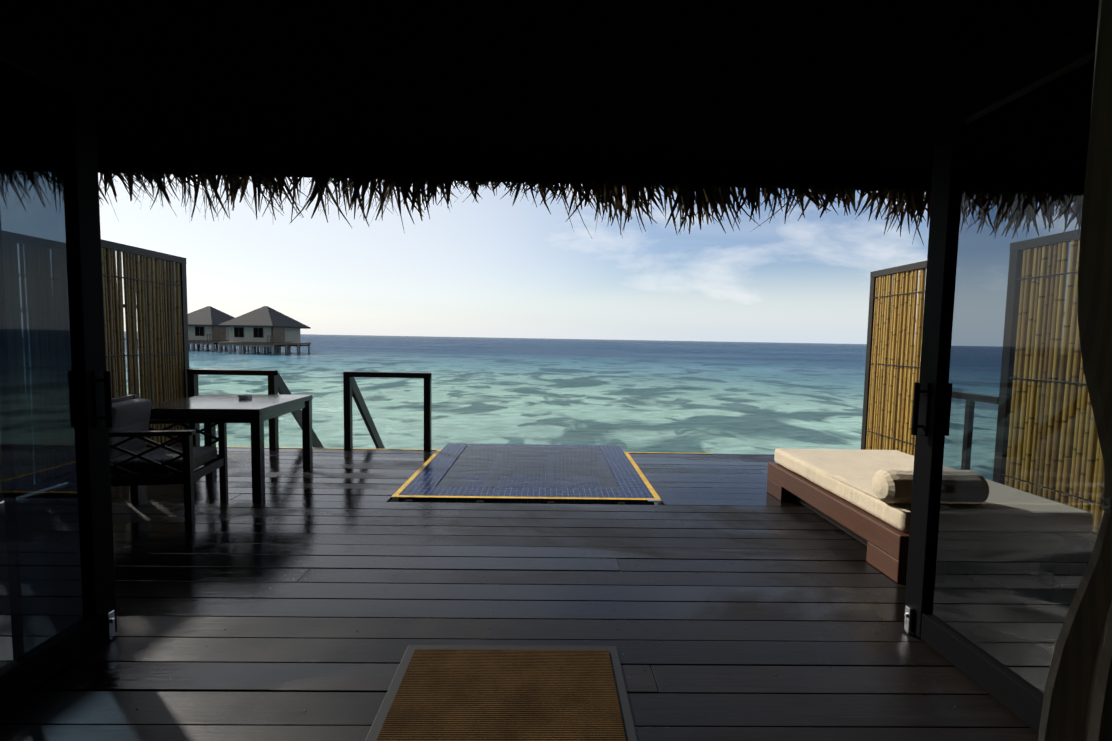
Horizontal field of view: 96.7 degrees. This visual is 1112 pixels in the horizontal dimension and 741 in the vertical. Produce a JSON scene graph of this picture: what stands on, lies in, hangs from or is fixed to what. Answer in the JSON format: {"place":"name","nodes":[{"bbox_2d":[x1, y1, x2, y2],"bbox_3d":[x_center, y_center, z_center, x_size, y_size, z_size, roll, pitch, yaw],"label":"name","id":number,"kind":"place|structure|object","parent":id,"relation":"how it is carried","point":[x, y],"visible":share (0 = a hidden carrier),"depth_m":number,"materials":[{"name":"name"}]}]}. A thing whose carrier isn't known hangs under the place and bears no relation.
{"place":"outdoors","nodes":[
{"label":"outdoors","id":0,"kind":"place"},
{"bbox_2d":[98,173,929,343],"label":"sky","id":1,"kind":"structure","parent":0,"point":[489,267],"materials":[{"name":"blue"}]},
{"bbox_2d":[124,331,913,484],"bbox_3d":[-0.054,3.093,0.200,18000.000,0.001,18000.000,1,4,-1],"label":"sea water","id":2,"kind":"structure","parent":0,"point":[659,396],"depth_m":29.25,"materials":[{"name":"teal liquid"}]},
{"bbox_2d":[188,306,253,350],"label":"water villa","id":3,"kind":"object","parent":2,"relation":"in","point":[204,328],"visible":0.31,"depth_m":84.08,"materials":[{"name":"grey wood"}]},
{"bbox_2d":[217,306,310,353],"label":"water villa","id":4,"kind":"object","parent":2,"relation":"in","point":[273,331],"visible":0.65,"depth_m":75.80,"materials":[{"name":"grey wood"}]},
{"bbox_2d":[390,460,661,504],"bbox_3d":[-0.262,3.163,1.149,8.220,3.730,9.852,1,4,-1],"label":"deck substructure","id":5,"kind":"object","parent":2,"relation":"in","point":[395,499],"depth_m":4.21,"materials":[{"name":"brown wood"}]},
{"bbox_2d":[187,369,431,450],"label":"deck railings","id":6,"kind":"object","parent":5,"relation":"on","point":[276,384],"visible":0.44,"depth_m":5.78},
{"bbox_2d":[399,443,653,504],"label":"plunge pool","id":7,"kind":"structure","parent":5,"relation":"in","point":[432,473],"depth_m":4.39,"materials":[{"name":"tile"}]},
{"bbox_2d":[436,445,619,488],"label":"pool water","id":8,"kind":"structure","parent":7,"relation":"in","point":[528,466],"depth_m":5.14,"materials":[{"name":"blue liquid"}]},
{"bbox_2d":[0,447,1038,740],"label":"deck planks","id":9,"kind":"object","parent":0,"point":[810,601],"visible":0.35,"depth_m":2.46,"materials":[{"name":"brown wood"}]},
{"bbox_2d":[101,239,188,447],"bbox_3d":[-4.313,-0.156,5.104,0.071,2.202,1.354,1,4,-1],"label":"bamboo screen","id":10,"kind":"object","parent":9,"relation":"on","point":[155,289],"visible":0.46,"depth_m":5.19,"materials":[{"name":"brown wood"}]},
{"bbox_2d":[109,395,227,525],"bbox_3d":[-2.906,0.635,3.642,0.680,0.860,0.580,0,4,-11],"label":"lattice armchair","id":11,"kind":"object","parent":9,"relation":"on","point":[187,476],"visible":0.48,"depth_m":3.44,"materials":[{"name":"brown wood"}]},
{"bbox_2d":[109,398,216,473],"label":"chair cushions","id":12,"kind":"object","parent":11,"relation":"on","point":[131,415],"visible":0.5,"depth_m":3.55,"materials":[{"name":"grey fabric"}]},
{"bbox_2d":[130,394,312,502],"bbox_3d":[-2.890,0.642,4.403,1.000,0.751,1.000,1,4,-4],"label":"patio table","id":13,"kind":"object","parent":9,"relation":"on","point":[255,411],"visible":0.75,"depth_m":4.03,"materials":[{"name":"brown wood"}]},
{"bbox_2d":[238,394,251,398],"bbox_3d":[-2.866,0.240,4.558,0.110,0.032,0.110,1,4,-1],"label":"ashtray","id":14,"kind":"object","parent":13,"relation":"on","point":[244,396],"visible":1,"depth_m":4.52,"materials":[{"name":"black ceramic"}]},
{"bbox_2d":[227,447,711,499],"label":"yellow edge trim","id":15,"kind":"structure","parent":9,"relation":"in","point":[428,461],"depth_m":4.31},
{"bbox_2d":[365,645,637,740],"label":"door mat","id":16,"kind":"object","parent":9,"relation":"on","point":[494,693],"depth_m":1.84,"materials":[{"name":"brown fabric"}]},
{"bbox_2d":[121,458,955,714],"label":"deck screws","id":17,"kind":"object","parent":9,"relation":"in","point":[492,610],"visible":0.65,"depth_m":2.48,"materials":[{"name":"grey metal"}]},
{"bbox_2d":[0,0,1098,191],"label":"ceiling","id":18,"kind":"structure","parent":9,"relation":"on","point":[856,94],"depth_m":2.26,"materials":[{"name":"brown wood"}]},
{"bbox_2d":[0,26,116,709],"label":"door","id":19,"kind":"structure","parent":18,"relation":"attached to","point":[44,600],"depth_m":1.91,"materials":[{"name":"clear glass"}]},
{"bbox_2d":[104,610,114,640],"bbox_3d":[-1.941,1.113,2.155,0.028,0.128,0.030,1,4,-1],"label":"door latch","id":20,"kind":"object","parent":19,"relation":"attached to","point":[109,620],"depth_m":2.14,"materials":[{"name":"silver metal"}]},
{"bbox_2d":[98,170,931,244],"bbox_3d":[-0.211,-1.095,3.306,11.797,0.450,0.247,1,4,-1],"label":"thatch fringe","id":21,"kind":"object","parent":18,"relation":"attached to","point":[705,196],"visible":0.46,"depth_m":3.26,"materials":[{"name":"brown plant"}]},
{"bbox_2d":[903,18,1103,733],"bbox_3d":[1.715,0.063,1.787,0.169,2.380,1.000,1,4,-1],"label":"door","id":22,"kind":"structure","parent":18,"relation":"attached to","point":[1018,512],"depth_m":1.87,"materials":[{"name":"clear glass"}]},
{"bbox_2d":[904,605,913,633],"bbox_3d":[1.644,1.166,2.308,0.028,0.128,0.030,1,4,-1],"label":"door latch","id":23,"kind":"object","parent":22,"relation":"attached to","point":[908,621],"depth_m":2.30,"materials":[{"name":"silver metal"}]},
{"bbox_2d":[767,462,908,582],"bbox_3d":[2.509,1.024,3.637,1.180,0.275,1.680,1,4,-1],"label":"daybed frame","id":24,"kind":"object","parent":9,"relation":"on","point":[886,544],"visible":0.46,"depth_m":3.26,"materials":[{"name":"brown wood"}]},
{"bbox_2d":[774,448,913,531],"bbox_3d":[2.515,0.819,3.625,1.119,0.142,1.626,1,4,-1],"label":"daybed mattress","id":25,"kind":"object","parent":24,"relation":"on","point":[859,469],"visible":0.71,"depth_m":3.75,"materials":[{"name":"fabric"}]},
{"bbox_2d":[775,449,910,512],"bbox_3d":[2.516,0.764,3.620,1.099,0.014,1.604,1,4,-1],"label":"cushion piping","id":26,"kind":"object","parent":25,"relation":"on","point":[897,508],"visible":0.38,"depth_m":3.32,"materials":[{"name":"fabric"}]},
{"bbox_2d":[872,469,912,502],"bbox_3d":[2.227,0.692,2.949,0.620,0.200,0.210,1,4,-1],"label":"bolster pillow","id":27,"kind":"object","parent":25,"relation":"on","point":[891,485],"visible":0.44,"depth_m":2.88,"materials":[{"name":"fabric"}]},
{"bbox_2d":[861,260,926,455],"bbox_3d":[3.749,-0.031,5.348,0.071,2.202,1.154,1,4,-1],"label":"bamboo screen","id":28,"kind":"object","parent":9,"relation":"on","point":[892,364],"visible":0.58,"depth_m":5.47,"materials":[{"name":"yellow wood"}]},
{"bbox_2d":[1038,0,1111,740],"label":"curtain","id":29,"kind":"object","parent":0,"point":[1077,703],"visible":1,"depth_m":1.10,"materials":[{"name":"brown fabric"}]},
{"bbox_2d":[1100,492,1111,513],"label":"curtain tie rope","id":30,"kind":"object","parent":29,"relation":"attached to","point":[1107,506],"visible":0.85,"depth_m":1.12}
]}

